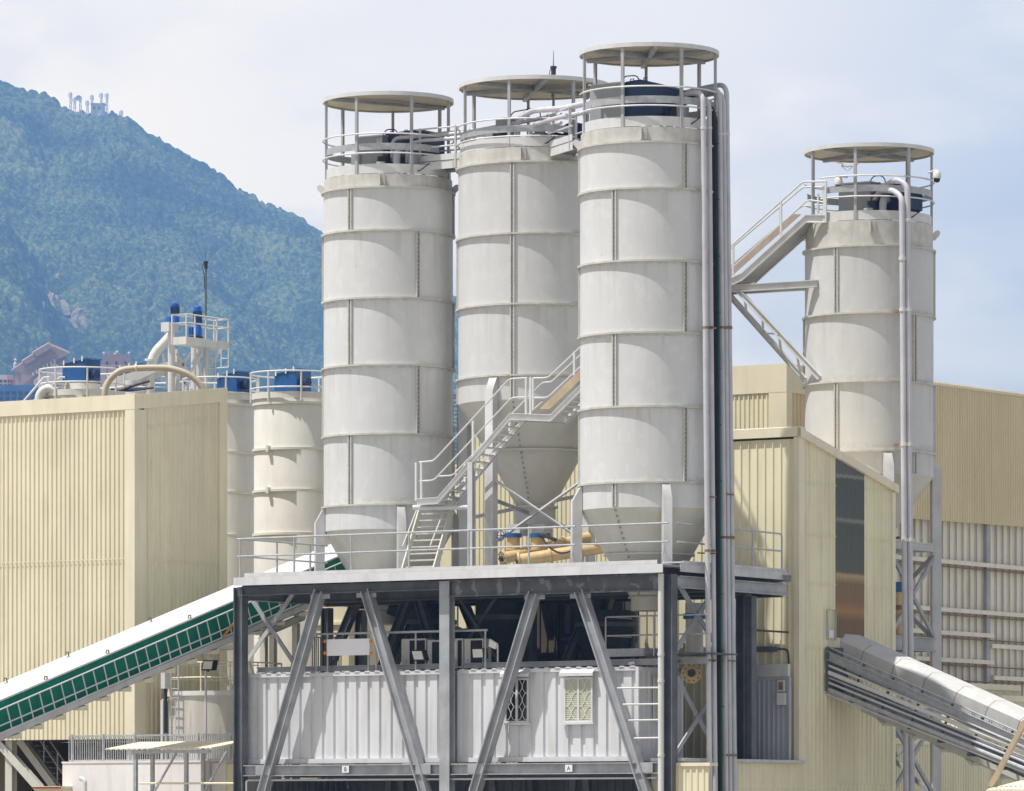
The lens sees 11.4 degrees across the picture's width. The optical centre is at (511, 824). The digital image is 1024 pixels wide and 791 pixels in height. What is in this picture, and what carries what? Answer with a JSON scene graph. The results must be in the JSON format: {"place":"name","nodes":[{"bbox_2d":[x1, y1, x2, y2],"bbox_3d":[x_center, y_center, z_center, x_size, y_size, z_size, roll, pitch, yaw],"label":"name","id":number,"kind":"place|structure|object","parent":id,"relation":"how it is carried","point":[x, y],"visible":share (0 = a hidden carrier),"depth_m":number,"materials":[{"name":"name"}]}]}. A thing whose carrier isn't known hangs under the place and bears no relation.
{"place":"outdoors","nodes":[
{"label":"outdoors","id":0,"kind":"place"},
{"bbox_2d":[11,342,69,384],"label":"roofed tower block","id":1,"kind":"structure","parent":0,"point":[27,368],"depth_m":2040.00,"materials":[{"name":"tile"}]},
{"bbox_2d":[100,351,132,387],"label":"domed tower block","id":2,"kind":"structure","parent":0,"point":[114,360],"depth_m":2123.50,"materials":[{"name":"concrete"}]},
{"bbox_2d":[102,364,205,395],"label":"beige hose","id":3,"kind":"object","parent":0,"point":[195,379],"visible":0.84,"depth_m":166.91,"materials":[{"name":"plastic"}]},
{"bbox_2d":[145,313,228,393],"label":"screw tower","id":4,"kind":"structure","parent":0,"point":[169,340],"depth_m":173.08,"materials":[{"name":"metal"}]},
{"bbox_2d":[102,362,180,391],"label":"inclined screw","id":5,"kind":"object","parent":4,"relation":"attached to","point":[135,379],"visible":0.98,"depth_m":173.00,"materials":[{"name":"white paint"}]},
{"bbox_2d":[166,303,179,321],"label":"geared motor","id":6,"kind":"object","parent":4,"relation":"on","point":[175,308],"visible":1,"depth_m":172.89,"materials":[{"name":"blue paint"}]},
{"bbox_2d":[189,306,201,335],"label":"geared motor","id":7,"kind":"object","parent":4,"relation":"on","point":[197,310],"visible":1,"depth_m":172.89,"materials":[{"name":"blue paint"}]},
{"bbox_2d":[202,261,207,315],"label":"aerial mast","id":8,"kind":"object","parent":4,"relation":"on","point":[205,263],"visible":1,"depth_m":173.78,"materials":[{"name":"metal"}]},
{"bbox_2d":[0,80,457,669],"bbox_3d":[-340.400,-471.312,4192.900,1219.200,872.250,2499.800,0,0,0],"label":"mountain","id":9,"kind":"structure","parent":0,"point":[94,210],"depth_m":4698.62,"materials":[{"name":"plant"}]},
{"bbox_2d":[42,291,88,327],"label":"rock outcrop","id":10,"kind":"object","parent":9,"relation":"on","point":[78,316],"visible":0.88,"depth_m":4273.13,"materials":[{"name":"stone"}]},
{"bbox_2d":[317,607,401,778],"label":"hall","id":11,"kind":"structure","parent":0,"point":[338,614],"depth_m":161.43,"materials":[{"name":"metal"}]},
{"bbox_2d":[453,394,458,763],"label":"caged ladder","id":12,"kind":"object","parent":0,"point":[457,439],"visible":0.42,"depth_m":157.99,"materials":[{"name":"metal"}]},
{"bbox_2d":[0,0,1023,763],"label":"sky","id":13,"kind":"structure","parent":0,"point":[239,87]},
{"bbox_2d":[440,363,804,763],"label":"block","id":14,"kind":"structure","parent":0,"point":[769,396],"depth_m":162.39,"materials":[{"name":"metal"}]},
{"bbox_2d":[896,381,1023,737],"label":"warehouse","id":15,"kind":"structure","parent":0,"point":[979,457],"depth_m":168.43,"materials":[{"name":"beige metal"}]},
{"bbox_2d":[986,780,1023,790],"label":"corner roof","id":16,"kind":"structure","parent":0,"point":[1017,786],"depth_m":140.42,"materials":[{"name":"beige metal"}]},
{"bbox_2d":[988,720,1023,787],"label":"leaning plank","id":17,"kind":"object","parent":16,"relation":"on","point":[1006,756],"visible":1,"depth_m":140.44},
{"label":"ground","id":18,"kind":"structure","parent":0,"visible":0},
{"bbox_2d":[0,385,63,401],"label":"building","id":19,"kind":"structure","parent":18,"relation":"on","point":[14,392],"depth_m":1643.00,"materials":[{"name":"blue paint"}]},
{"bbox_2d":[0,391,34,399],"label":"windows","id":20,"kind":"structure","parent":19,"relation":"in","point":[1,392],"depth_m":1642.96,"materials":[{"name":"glass"}]},
{"bbox_2d":[32,786,71,790],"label":"flat roof hut","id":21,"kind":"object","parent":18,"relation":"on","point":[51,788],"visible":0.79,"depth_m":155.43,"materials":[{"name":"beige paint"}]},
{"bbox_2d":[38,366,124,742],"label":"storage silo","id":22,"kind":"object","parent":18,"relation":"on","point":[66,393],"visible":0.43,"depth_m":169.78,"materials":[{"name":"beige paint"}]},
{"bbox_2d":[35,384,57,399],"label":"vent bend","id":23,"kind":"object","parent":22,"relation":"attached to","point":[41,391],"visible":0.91,"depth_m":169.89,"materials":[{"name":"white paint"}]},
{"bbox_2d":[24,376,69,399],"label":"access stair","id":24,"kind":"object","parent":22,"relation":"on","point":[44,395],"visible":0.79,"depth_m":169.99,"materials":[{"name":"metal"}]},
{"bbox_2d":[61,356,101,388],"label":"dust filter","id":25,"kind":"object","parent":22,"relation":"on","point":[74,374],"visible":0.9,"depth_m":170.48,"materials":[{"name":"blue paint"}]},
{"bbox_2d":[0,388,226,790],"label":"clad tower","id":26,"kind":"structure","parent":18,"relation":"on","point":[113,514],"depth_m":157.16,"materials":[{"name":"metal"}]},
{"bbox_2d":[28,741,64,785],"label":"service stair","id":27,"kind":"object","parent":26,"relation":"attached to","point":[53,755],"visible":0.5,"depth_m":160.31,"materials":[{"name":"grey metal"}]},
{"bbox_2d":[62,761,219,790],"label":"wall","id":28,"kind":"structure","parent":18,"relation":"on","point":[108,775],"depth_m":154.50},
{"bbox_2d":[69,733,232,761],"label":"barred fence","id":29,"kind":"object","parent":28,"relation":"on","point":[166,735],"visible":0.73,"depth_m":154.65,"materials":[{"name":"metal"}]},
{"bbox_2d":[125,376,187,741],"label":"storage silo","id":30,"kind":"object","parent":18,"relation":"on","point":[137,392],"visible":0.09,"depth_m":175.76,"materials":[{"name":"beige paint"}]},
{"bbox_2d":[161,673,172,758],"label":"tank stand pipe","id":31,"kind":"object","parent":18,"relation":"on","point":[165,681],"visible":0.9,"depth_m":155.13,"materials":[{"name":"metal"}]},
{"bbox_2d":[105,741,233,790],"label":"shelter","id":32,"kind":"object","parent":18,"relation":"on","point":[203,746],"visible":1,"depth_m":151.42,"materials":[{"name":"metal"}]},
{"bbox_2d":[205,671,206,758],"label":"lamp post","id":33,"kind":"object","parent":18,"relation":"on","point":[206,706],"visible":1,"depth_m":153.77,"materials":[{"name":"grey metal"}]},
{"bbox_2d":[201,660,217,671],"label":"floodlight","id":34,"kind":"object","parent":33,"relation":"attached to","point":[208,665],"visible":1,"depth_m":153.65,"materials":[{"name":"black metal"}]},
{"bbox_2d":[203,645,232,690],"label":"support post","id":35,"kind":"object","parent":18,"relation":"on","point":[223,647],"visible":0.22,"depth_m":157.89,"materials":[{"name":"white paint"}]},
{"bbox_2d":[182,376,257,690],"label":"storage silo","id":36,"kind":"object","parent":18,"relation":"on","point":[240,466],"visible":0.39,"depth_m":170.11,"materials":[{"name":"beige paint"}]},
{"bbox_2d":[216,369,250,392],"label":"dust filter","id":37,"kind":"object","parent":36,"relation":"on","point":[238,384],"visible":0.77,"depth_m":170.15,"materials":[{"name":"blue paint"}]},
{"bbox_2d":[211,763,229,790],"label":"return wall","id":38,"kind":"structure","parent":18,"relation":"on","point":[220,775],"depth_m":153.15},
{"bbox_2d":[167,661,281,790],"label":"round tank","id":39,"kind":"object","parent":18,"relation":"on","point":[186,712],"visible":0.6,"depth_m":154.39,"materials":[{"name":"metal"}]},
{"bbox_2d":[226,763,232,790],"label":"cream panel","id":40,"kind":"object","parent":18,"relation":"on","point":[229,774],"visible":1,"depth_m":151.89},
{"bbox_2d":[248,616,305,778],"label":"conveyor trestle","id":41,"kind":"object","parent":18,"relation":"on","point":[294,622],"visible":0.22,"depth_m":156.09,"materials":[{"name":"paint"}]},
{"bbox_2d":[0,544,345,740],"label":"belt conveyor","id":42,"kind":"object","parent":41,"relation":"on","point":[57,689],"visible":0.68,"depth_m":149.21,"materials":[{"name":"metal"}]},
{"bbox_2d":[249,370,330,778],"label":"storage silo","id":43,"kind":"object","parent":18,"relation":"on","point":[288,452],"visible":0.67,"depth_m":165.81,"materials":[{"name":"beige paint"}]},
{"bbox_2d":[273,366,312,390],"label":"dust filter","id":44,"kind":"object","parent":43,"relation":"on","point":[286,378],"visible":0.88,"depth_m":166.53,"materials":[{"name":"blue paint"}]},
{"bbox_2d":[233,522,792,790],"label":"steel platform","id":45,"kind":"structure","parent":18,"relation":"on","point":[587,587],"depth_m":147.35,"materials":[{"name":"paint"}]},
{"bbox_2d":[248,669,476,764],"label":"site container","id":46,"kind":"object","parent":45,"relation":"on","point":[345,717],"visible":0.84,"depth_m":149.36,"materials":[{"name":"metal"}]},
{"bbox_2d":[312,637,341,671],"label":"bar fence","id":47,"kind":"object","parent":46,"relation":"on","point":[326,654],"visible":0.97,"depth_m":150.77,"materials":[{"name":"metal"}]},
{"bbox_2d":[315,629,487,671],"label":"railing","id":48,"kind":"object","parent":46,"relation":"on","point":[415,632],"visible":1,"depth_m":148.54,"materials":[{"name":"metal"}]},
{"bbox_2d":[324,638,371,655],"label":"sign board","id":49,"kind":"object","parent":48,"relation":"attached to","point":[339,647],"visible":1,"depth_m":149.21,"materials":[{"name":"metal"}]},
{"bbox_2d":[411,650,428,663],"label":"floodlight","id":50,"kind":"object","parent":48,"relation":"attached to","point":[420,655],"visible":1,"depth_m":147.86,"materials":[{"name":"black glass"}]},
{"bbox_2d":[471,648,487,662],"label":"floodlight","id":51,"kind":"object","parent":48,"relation":"attached to","point":[477,653],"visible":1,"depth_m":146.80,"materials":[{"name":"black metal"}]},
{"bbox_2d":[401,638,434,670],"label":"air conditioner","id":52,"kind":"object","parent":46,"relation":"on","point":[407,646],"visible":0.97,"depth_m":149.31,"materials":[{"name":"white paint"}]},
{"bbox_2d":[428,640,438,669],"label":"air conditioner","id":53,"kind":"object","parent":46,"relation":"on","point":[433,650],"visible":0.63,"depth_m":148.75,"materials":[{"name":"white paint"}]},
{"bbox_2d":[455,638,465,669],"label":"air conditioner","id":54,"kind":"object","parent":46,"relation":"on","point":[459,654],"visible":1,"depth_m":148.26,"materials":[{"name":"white paint"}]},
{"bbox_2d":[314,91,458,625],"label":"cement silo","id":55,"kind":"object","parent":45,"relation":"on","point":[388,304],"visible":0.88,"depth_m":153.64,"materials":[{"name":"paint"}]},
{"bbox_2d":[359,129,445,176],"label":"dust filter","id":56,"kind":"object","parent":55,"relation":"on","point":[371,158],"visible":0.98,"depth_m":154.93,"materials":[{"name":"paint"}]},
{"bbox_2d":[415,125,470,172],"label":"catwalk","id":57,"kind":"object","parent":55,"relation":"attached to","point":[443,161],"visible":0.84,"depth_m":153.82,"materials":[{"name":"metal"}]},
{"bbox_2d":[405,606,456,639],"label":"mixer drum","id":58,"kind":"object","parent":45,"relation":"on","point":[413,623],"visible":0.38,"depth_m":152.49,"materials":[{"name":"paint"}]},
{"bbox_2d":[386,605,462,638],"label":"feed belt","id":59,"kind":"object","parent":58,"relation":"on","point":[392,610],"visible":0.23,"depth_m":154.27,"materials":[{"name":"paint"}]},
{"bbox_2d":[401,347,579,567],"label":"steel stair","id":60,"kind":"object","parent":45,"relation":"on","point":[439,502],"visible":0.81,"depth_m":150.20,"materials":[{"name":"metal"}]},
{"bbox_2d":[461,600,524,668],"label":"mixer drum","id":61,"kind":"object","parent":45,"relation":"on","point":[500,622],"visible":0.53,"depth_m":150.59,"materials":[{"name":"paint"}]},
{"bbox_2d":[451,75,607,565],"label":"cement silo","id":62,"kind":"object","parent":45,"relation":"on","point":[517,251],"visible":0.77,"depth_m":151.50,"materials":[{"name":"paint"}]},
{"bbox_2d":[390,113,561,161],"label":"transfer pipe","id":63,"kind":"object","parent":62,"relation":"attached to","point":[404,137],"visible":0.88,"depth_m":154.11,"materials":[{"name":"metal"}]},
{"bbox_2d":[405,121,561,162],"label":"transfer pipe","id":64,"kind":"object","parent":62,"relation":"attached to","point":[452,138],"visible":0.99,"depth_m":153.91,"materials":[{"name":"metal"}]},
{"bbox_2d":[494,108,562,147],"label":"dust filter","id":65,"kind":"object","parent":62,"relation":"on","point":[501,122],"visible":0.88,"depth_m":152.84,"materials":[{"name":"paint"}]},
{"bbox_2d":[498,532,591,564],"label":"screw feeder","id":66,"kind":"object","parent":62,"relation":"attached to","point":[505,558],"visible":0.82,"depth_m":150.39,"materials":[{"name":"paint"}]},
{"bbox_2d":[497,530,521,550],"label":"butterfly valve","id":67,"kind":"object","parent":66,"relation":"attached to","point":[513,539],"visible":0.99,"depth_m":150.31,"materials":[{"name":"paint"}]},
{"bbox_2d":[530,532,549,551],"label":"butterfly valve","id":68,"kind":"object","parent":66,"relation":"attached to","point":[536,538],"visible":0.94,"depth_m":149.96,"materials":[{"name":"paint"}]},
{"bbox_2d":[514,99,589,134],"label":"transfer pipe","id":69,"kind":"object","parent":62,"relation":"attached to","point":[529,112],"visible":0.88,"depth_m":150.33,"materials":[{"name":"metal"}]},
{"bbox_2d":[528,108,589,136],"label":"transfer pipe","id":70,"kind":"object","parent":62,"relation":"attached to","point":[551,119],"visible":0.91,"depth_m":149.57,"materials":[{"name":"metal"}]},
{"bbox_2d":[546,105,581,156],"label":"catwalk","id":71,"kind":"object","parent":62,"relation":"attached to","point":[569,147],"visible":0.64,"depth_m":149.40,"materials":[{"name":"metal"}]},
{"bbox_2d":[515,542,603,563],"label":"screw feeder","id":72,"kind":"object","parent":45,"relation":"attached to","point":[544,556],"visible":0.67,"depth_m":149.33,"materials":[{"name":"paint"}]},
{"bbox_2d":[457,666,682,762],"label":"site container","id":73,"kind":"object","parent":45,"relation":"on","point":[560,714],"visible":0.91,"depth_m":145.41,"materials":[{"name":"metal"}]},
{"bbox_2d":[464,638,490,668],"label":"air conditioner","id":74,"kind":"object","parent":73,"relation":"on","point":[469,644],"visible":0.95,"depth_m":148.11,"materials":[{"name":"white paint"}]},
{"bbox_2d":[500,670,530,724],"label":"window","id":75,"kind":"structure","parent":73,"relation":"in","point":[518,710],"depth_m":145.96,"materials":[{"name":"white paint"}]},
{"bbox_2d":[559,669,594,724],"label":"window","id":76,"kind":"structure","parent":73,"relation":"in","point":[578,691],"depth_m":144.86,"materials":[{"name":"white paint"}]},
{"bbox_2d":[680,664,701,683],"bbox_3d":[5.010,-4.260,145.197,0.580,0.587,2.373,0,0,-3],"label":"blind flange","id":77,"kind":"object","parent":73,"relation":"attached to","point":[691,673],"visible":1,"depth_m":144.20,"materials":[{"name":"paint"}]},
{"bbox_2d":[561,610,638,666],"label":"mixer drum","id":78,"kind":"object","parent":45,"relation":"on","point":[616,626],"visible":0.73,"depth_m":149.02,"materials":[{"name":"paint"}]},
{"bbox_2d":[571,42,718,611],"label":"cement silo","id":79,"kind":"object","parent":45,"relation":"on","point":[640,417],"visible":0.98,"depth_m":143.49,"materials":[{"name":"paint"}]},
{"bbox_2d":[588,75,686,130],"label":"dust filter","id":80,"kind":"object","parent":79,"relation":"on","point":[596,114],"visible":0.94,"depth_m":144.63,"materials":[{"name":"paint"}]},
{"bbox_2d":[688,96,720,790],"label":"black hose","id":81,"kind":"object","parent":79,"relation":"attached to","point":[715,228],"visible":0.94,"depth_m":144.17,"materials":[{"name":"rubber"}]},
{"bbox_2d":[697,143,735,756],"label":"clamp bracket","id":82,"kind":"object","parent":79,"relation":"attached to","point":[726,493],"visible":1,"depth_m":144.11,"materials":[{"name":"metal"}]},
{"bbox_2d":[657,573,664,790],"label":"drain pipe","id":83,"kind":"object","parent":45,"relation":"attached to","point":[661,681],"visible":1,"depth_m":142.67,"materials":[{"name":"white paint"}]},
{"bbox_2d":[617,687,657,738],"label":"guard bars","id":84,"kind":"object","parent":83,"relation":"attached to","point":[641,704],"visible":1,"depth_m":143.09,"materials":[{"name":"white paint"}]},
{"bbox_2d":[605,613,737,663],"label":"landing","id":85,"kind":"object","parent":45,"relation":"attached to","point":[639,652],"visible":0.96,"depth_m":144.45,"materials":[{"name":"metal"}]},
{"bbox_2d":[683,603,704,652],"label":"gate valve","id":86,"kind":"object","parent":85,"relation":"on","point":[694,643],"visible":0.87,"depth_m":145.02,"materials":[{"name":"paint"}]},
{"bbox_2d":[677,90,711,790],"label":"riser pipe","id":87,"kind":"object","parent":18,"relation":"on","point":[699,93],"visible":0.84,"depth_m":143.51,"materials":[{"name":"metal"}]},
{"bbox_2d":[676,763,717,790],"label":"shed","id":88,"kind":"structure","parent":18,"relation":"on","point":[692,776],"depth_m":142.59,"materials":[{"name":"metal"}]},
{"bbox_2d":[684,97,717,790],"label":"riser pipe","id":89,"kind":"object","parent":18,"relation":"on","point":[712,433],"visible":0.91,"depth_m":143.75,"materials":[{"name":"metal"}]},
{"bbox_2d":[518,426,898,790],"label":"clad building","id":90,"kind":"structure","parent":18,"relation":"on","point":[827,511],"depth_m":149.66,"materials":[{"name":"beige metal"}]},
{"bbox_2d":[757,629,788,651],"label":"wall rail","id":91,"kind":"object","parent":90,"relation":"attached to","point":[767,648],"depth_m":148.84,"materials":[{"name":"metal"}]},
{"bbox_2d":[757,664,790,759],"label":"grey door","id":92,"kind":"structure","parent":90,"relation":"in","point":[773,720],"depth_m":148.59,"materials":[{"name":"paint"}]},
{"bbox_2d":[777,680,786,704],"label":"sign","id":93,"kind":"object","parent":92,"relation":"attached to","point":[781,698],"visible":1,"depth_m":148.31,"materials":[{"name":"white paint"}]},
{"bbox_2d":[826,609,836,640],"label":"hatch frame","id":94,"kind":"object","parent":90,"relation":"attached to","point":[831,633],"visible":1,"depth_m":150.01,"materials":[{"name":"grey metal"}]},
{"bbox_2d":[824,634,1023,781],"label":"belt conveyor","id":95,"kind":"object","parent":90,"relation":"attached to","point":[977,711],"visible":0.96,"depth_m":148.69,"materials":[{"name":"metal"}]},
{"bbox_2d":[693,87,728,790],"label":"riser pipe","id":96,"kind":"object","parent":18,"relation":"on","point":[723,467],"visible":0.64,"depth_m":144.43,"materials":[{"name":"metal"}]},
{"bbox_2d":[685,83,736,790],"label":"riser pipe","id":97,"kind":"object","parent":18,"relation":"on","point":[723,86],"visible":0.7,"depth_m":144.86,"materials":[{"name":"metal"}]},
{"bbox_2d":[696,92,732,790],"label":"riser pipe","id":98,"kind":"object","parent":18,"relation":"on","point":[729,685],"visible":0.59,"depth_m":144.65,"materials":[{"name":"metal"}]},
{"bbox_2d":[717,246,722,790],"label":"green hose","id":99,"kind":"object","parent":18,"relation":"on","point":[720,522],"visible":1,"depth_m":144.03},
{"bbox_2d":[802,142,941,790],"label":"cement silo","id":100,"kind":"object","parent":18,"relation":"on","point":[851,336],"visible":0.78,"depth_m":154.76,"materials":[{"name":"paint"}]},
{"bbox_2d":[731,180,831,381],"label":"steel stair","id":101,"kind":"object","parent":100,"relation":"attached to","point":[746,280],"visible":0.87,"depth_m":156.23,"materials":[{"name":"metal"}]},
{"bbox_2d":[839,176,922,220],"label":"dust filter","id":102,"kind":"object","parent":100,"relation":"on","point":[846,203],"visible":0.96,"depth_m":155.78,"materials":[{"name":"paint"}]},
{"bbox_2d":[872,177,915,790],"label":"riser pipe","id":103,"kind":"object","parent":100,"relation":"attached to","point":[902,182],"visible":0.95,"depth_m":153.89,"materials":[{"name":"metal"}]},
{"bbox_2d":[896,582,901,634],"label":"dosing valve","id":104,"kind":"object","parent":100,"relation":"attached to","point":[898,603],"visible":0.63,"depth_m":154.82,"materials":[{"name":"paint"}]},
{"bbox_2d":[872,188,908,790],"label":"riser pipe","id":105,"kind":"object","parent":18,"relation":"on","point":[903,444],"visible":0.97,"depth_m":153.82,"materials":[{"name":"metal"}]},
{"bbox_2d":[896,738,994,790],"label":"shed","id":106,"kind":"structure","parent":18,"relation":"on","point":[959,773],"depth_m":162.02,"materials":[{"name":"metal"}]},
{"bbox_2d":[914,683,1020,740],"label":"shed","id":107,"kind":"structure","parent":18,"relation":"on","point":[1007,690],"depth_m":164.79,"materials":[{"name":"metal"}]},
{"bbox_2d":[988,695,1023,786],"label":"shed","id":108,"kind":"structure","parent":18,"relation":"on","point":[1018,700],"depth_m":164.58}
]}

